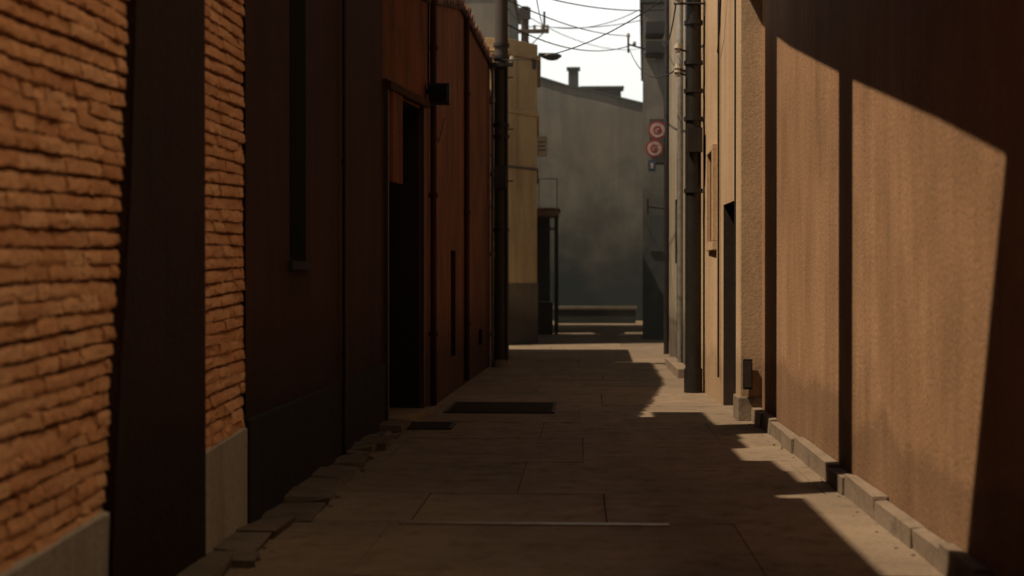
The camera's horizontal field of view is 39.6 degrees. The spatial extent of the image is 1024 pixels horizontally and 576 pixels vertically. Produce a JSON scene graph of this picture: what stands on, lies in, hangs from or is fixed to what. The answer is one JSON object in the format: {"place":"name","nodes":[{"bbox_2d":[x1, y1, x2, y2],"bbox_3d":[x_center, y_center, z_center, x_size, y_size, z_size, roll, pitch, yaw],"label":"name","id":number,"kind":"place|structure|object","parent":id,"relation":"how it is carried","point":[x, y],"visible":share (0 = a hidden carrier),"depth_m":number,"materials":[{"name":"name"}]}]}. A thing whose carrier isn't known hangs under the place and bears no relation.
{"place":"outdoors","nodes":[
{"label":"outdoors","id":0,"kind":"place"},
{"bbox_2d":[490,90,490,359],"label":"brick building","id":1,"kind":"structure","parent":0,"point":[490,226],"depth_m":25.09,"materials":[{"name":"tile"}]},
{"bbox_2d":[484,38,540,344],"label":"ochre building","id":2,"kind":"structure","parent":0,"point":[524,83],"depth_m":31.27,"materials":[{"name":"beige paint"}]},
{"bbox_2d":[537,136,546,156],"bbox_3d":[0.686,-3.482,35.015,0.360,0.510,0.062,0,0,3],"label":"notice sign","id":3,"kind":"object","parent":2,"relation":"attached to","point":[541,146],"visible":0.86,"depth_m":34.99,"materials":[{"name":"beige paint"}]},
{"bbox_2d":[532,53,561,69],"bbox_3d":[0.679,-5.089,31.958,0.392,0.455,0.961,0,0,45],"label":"street lamp","id":4,"kind":"object","parent":2,"relation":"attached to","point":[554,57],"visible":0.88,"depth_m":32.08,"materials":[{"name":"metal"}]},
{"bbox_2d":[517,0,642,101],"label":"sky","id":5,"kind":"structure","parent":0,"point":[613,67],"materials":[{"name":"white"}]},
{"bbox_2d":[225,321,942,575],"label":"paved alley","id":6,"kind":"structure","parent":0,"point":[629,431],"depth_m":9.33,"materials":[{"name":"stone"}]},
{"bbox_2d":[0,0,241,559],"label":"walls","id":7,"kind":"structure","parent":6,"relation":"on","point":[35,172],"depth_m":5.27,"materials":[{"name":"brick"}]},
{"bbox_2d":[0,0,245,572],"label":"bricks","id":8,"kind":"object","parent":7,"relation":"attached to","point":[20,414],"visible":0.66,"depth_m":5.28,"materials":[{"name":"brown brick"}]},
{"bbox_2d":[102,0,205,575],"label":"tarred buttress","id":9,"kind":"structure","parent":7,"relation":"attached to","point":[154,504],"depth_m":6.24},
{"bbox_2d":[0,428,246,575],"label":"plinth","id":10,"kind":"structure","parent":6,"relation":"on","point":[82,549],"depth_m":7.11,"materials":[{"name":"concrete"}]},
{"bbox_2d":[177,420,414,575],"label":"kerb stones","id":11,"kind":"object","parent":6,"relation":"on","point":[310,498],"visible":0.88,"depth_m":8.57,"materials":[{"name":"grey stone"}]},
{"bbox_2d":[242,363,384,523],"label":"dark plinth","id":12,"kind":"structure","parent":6,"relation":"on","point":[293,443],"depth_m":9.54,"materials":[{"name":"black paint"}]},
{"bbox_2d":[241,0,489,419],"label":"facade","id":13,"kind":"structure","parent":6,"relation":"on","point":[291,199],"depth_m":11.70,"materials":[{"name":"brown paint"}]},
{"bbox_2d":[288,261,310,270],"bbox_3d":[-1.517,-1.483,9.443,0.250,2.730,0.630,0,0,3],"label":"window sill","id":14,"kind":"structure","parent":13,"relation":"attached to","point":[300,265],"depth_m":9.35,"materials":[{"name":"black paint"}]},
{"bbox_2d":[341,0,470,453],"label":"drain pipes","id":15,"kind":"object","parent":13,"relation":"attached to","point":[433,197],"visible":0.99,"depth_m":15.38,"materials":[{"name":"metal"}]},
{"bbox_2d":[383,78,433,420],"bbox_3d":[-1.240,-0.317,14.276,0.573,3.350,1.581,0,0,10],"label":"doorway","id":16,"kind":"structure","parent":13,"relation":"attached to","point":[395,94],"depth_m":13.79,"materials":[{"name":"brown wood"}]},
{"bbox_2d":[425,3,450,142],"bbox_3d":[-0.758,-2.352,15.861,0.260,1.457,1.573,0,0,3],"label":"security light","id":17,"kind":"object","parent":13,"relation":"attached to","point":[439,93],"visible":0.91,"depth_m":15.09,"materials":[{"name":"black paint"}]},
{"bbox_2d":[422,0,491,63],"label":"roof edge","id":18,"kind":"object","parent":13,"relation":"attached to","point":[465,11],"visible":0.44,"depth_m":19.78,"materials":[{"name":"tile"}]},
{"bbox_2d":[489,62,494,366],"bbox_3d":[-0.289,-1.209,23.123,0.243,5.014,0.145,0,0,31],"label":"downpipe","id":19,"kind":"object","parent":13,"relation":"attached to","point":[492,175],"visible":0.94,"depth_m":23.10,"materials":[{"name":"black metal"}]},
{"bbox_2d":[407,421,456,429],"bbox_3d":[-0.821,1.331,13.663,0.530,0.040,0.600,0,0,3],"label":"drain grate","id":20,"kind":"object","parent":6,"relation":"on","point":[414,425],"visible":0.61,"depth_m":13.58,"materials":[{"name":"black metal"}]},
{"bbox_2d":[465,0,520,40],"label":"building","id":21,"kind":"structure","parent":6,"relation":"on","point":[483,12],"depth_m":37.55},
{"bbox_2d":[444,402,556,413],"bbox_3d":[-0.106,1.321,15.605,1.170,0.040,1.250,0,0,3],"label":"drain grate","id":22,"kind":"object","parent":6,"relation":"on","point":[510,407],"visible":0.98,"depth_m":15.52,"materials":[{"name":"black metal"}]},
{"bbox_2d":[488,0,514,367],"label":"utility pole","id":23,"kind":"object","parent":6,"relation":"on","point":[501,136],"visible":0.89,"depth_m":23.02,"materials":[{"name":"metal"}]},
{"bbox_2d":[501,0,676,77],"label":"overhead wires","id":24,"kind":"object","parent":23,"relation":"attached to","point":[572,27],"visible":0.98,"depth_m":26.08,"materials":[{"name":"black paint"}]},
{"bbox_2d":[517,6,548,43],"bbox_3d":[0.546,-3.010,36.571,0.830,8.450,0.297,0,0,3],"label":"utility pole","id":25,"kind":"object","parent":6,"relation":"on","point":[524,16],"visible":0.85,"depth_m":36.45,"materials":[{"name":"metal"}]},
{"bbox_2d":[398,521,668,526],"bbox_3d":[0.122,1.365,8.171,1.550,0.028,0.080,0,0,3],"label":"channel drain","id":26,"kind":"object","parent":6,"relation":"on","point":[531,523],"visible":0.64,"depth_m":8.16,"materials":[{"name":"metal"}]},
{"bbox_2d":[537,178,560,334],"bbox_3d":[0.760,-0.807,37.779,1.040,4.092,1.850,0,0,3],"label":"entrance canopy","id":27,"kind":"object","parent":6,"relation":"on","point":[545,304],"visible":0.62,"depth_m":38.29,"materials":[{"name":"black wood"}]},
{"bbox_2d":[537,67,642,320],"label":"grey end building","id":28,"kind":"structure","parent":6,"relation":"on","point":[592,162],"depth_m":49.91,"materials":[{"name":"grey paint"}]},
{"bbox_2d":[553,306,636,322],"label":"wall","id":29,"kind":"structure","parent":6,"relation":"on","point":[596,314],"depth_m":46.72,"materials":[{"name":"grey concrete"}]},
{"bbox_2d":[656,81,664,353],"bbox_3d":[2.815,-1.322,27.139,0.280,5.230,0.058,0,0,3],"label":"sign bracket pole","id":30,"kind":"object","parent":6,"relation":"on","point":[664,219],"visible":0.31,"depth_m":27.11,"materials":[{"name":"metal"}]},
{"bbox_2d":[645,140,663,156],"bbox_3d":[2.729,-2.657,27.100,0.373,0.340,0.063,0,0,-3],"label":"round traffic sign","id":31,"kind":"object","parent":30,"relation":"attached to","point":[654,148],"visible":1,"depth_m":27.08,"materials":[{"name":"metal"}]},
{"bbox_2d":[648,160,663,171],"bbox_3d":[2.759,-2.327,27.118,0.335,0.220,0.059,0,0,-5],"label":"blue parking sign","id":32,"kind":"object","parent":30,"relation":"attached to","point":[652,164],"visible":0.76,"depth_m":27.09,"materials":[{"name":"metal"}]},
{"bbox_2d":[648,121,664,138],"bbox_3d":[2.781,-3.007,27.096,0.378,0.350,0.063,0,0,-3],"label":"round traffic sign","id":33,"kind":"object","parent":30,"relation":"attached to","point":[656,129],"visible":0.92,"depth_m":27.08,"materials":[{"name":"metal"}]},
{"bbox_2d":[665,0,682,362],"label":"downpipe","id":34,"kind":"object","parent":6,"relation":"on","point":[680,195],"visible":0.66,"depth_m":21.88,"materials":[{"name":"metal"}]},
{"bbox_2d":[665,357,684,377],"bbox_3d":[2.542,1.234,21.959,0.180,0.170,3.100,0,0,3],"label":"stoop","id":35,"kind":"object","parent":6,"relation":"on","point":[674,367],"visible":0.58,"depth_m":21.41,"materials":[{"name":"concrete"}]},
{"bbox_2d":[669,0,685,364],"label":"walls","id":36,"kind":"structure","parent":6,"relation":"on","point":[673,207],"depth_m":25.20,"materials":[{"name":"paint"}]},
{"bbox_2d":[627,33,669,214],"bbox_3d":[2.830,-3.683,30.273,0.472,4.560,7.034,0,0,2],"label":"wall bracket","id":37,"kind":"object","parent":36,"relation":"attached to","point":[634,45],"depth_m":33.35,"materials":[{"name":"metal"}]},
{"bbox_2d":[674,0,705,392],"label":"utility pole","id":38,"kind":"object","parent":6,"relation":"on","point":[694,118],"visible":0.88,"depth_m":17.72,"materials":[{"name":"metal"}]},
{"bbox_2d":[701,0,735,404],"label":"facade","id":39,"kind":"structure","parent":6,"relation":"on","point":[721,389],"depth_m":16.12,"materials":[{"name":"beige paint"}]},
{"bbox_2d":[706,143,716,250],"bbox_3d":[2.418,-1.066,16.947,0.140,1.240,0.800,0,0,3],"label":"window frame","id":40,"kind":"object","parent":39,"relation":"attached to","point":[712,151],"visible":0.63,"depth_m":16.55,"materials":[{"name":"brown wood"}]},
{"bbox_2d":[717,0,735,386],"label":"conduits","id":41,"kind":"object","parent":39,"relation":"attached to","point":[718,112],"visible":0.91,"depth_m":16.13,"materials":[{"name":"metal"}]},
{"bbox_2d":[733,0,761,420],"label":"pilaster","id":42,"kind":"object","parent":6,"relation":"on","point":[748,180],"visible":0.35,"depth_m":14.20,"materials":[{"name":"paint"}]},
{"bbox_2d":[743,359,751,388],"bbox_3d":[2.347,0.858,14.162,0.090,0.300,0.046,0,0,3],"label":"utility hatch","id":43,"kind":"object","parent":42,"relation":"attached to","point":[747,373],"visible":1,"depth_m":14.14,"materials":[{"name":"metal"}]},
{"bbox_2d":[749,408,990,575],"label":"kerb stones","id":44,"kind":"object","parent":6,"relation":"on","point":[942,557],"visible":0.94,"depth_m":8.32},
{"bbox_2d":[762,0,1023,575],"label":"facade","id":45,"kind":"structure","parent":6,"relation":"on","point":[893,250],"depth_m":7.93,"materials":[{"name":"brown paint"}]},
{"bbox_2d":[643,3,664,339],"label":"walls","id":46,"kind":"structure","parent":0,"point":[653,261],"depth_m":33.87,"materials":[{"name":"grey paint"}]},
{"bbox_2d":[640,0,664,80],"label":"eaves","id":47,"kind":"object","parent":46,"relation":"on","point":[642,2],"visible":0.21,"depth_m":36.77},
{"bbox_2d":[645,21,664,39],"bbox_3d":[3.364,-6.080,33.561,0.450,0.340,0.550,0,0,3],"label":"air conditioner","id":48,"kind":"object","parent":46,"relation":"attached to","point":[654,29],"visible":1,"depth_m":33.30,"materials":[{"name":"metal"}]},
{"bbox_2d":[645,40,664,57],"bbox_3d":[3.364,-5.630,33.563,0.450,0.340,0.550,0,0,3],"label":"air conditioner","id":49,"kind":"object","parent":46,"relation":"attached to","point":[654,48],"visible":1,"depth_m":33.30,"materials":[{"name":"metal"}]},
{"bbox_2d":[649,119,663,250],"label":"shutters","id":50,"kind":"object","parent":46,"relation":"attached to","point":[656,233],"visible":0.46,"depth_m":33.81,"materials":[{"name":"grey metal"}]}
]}

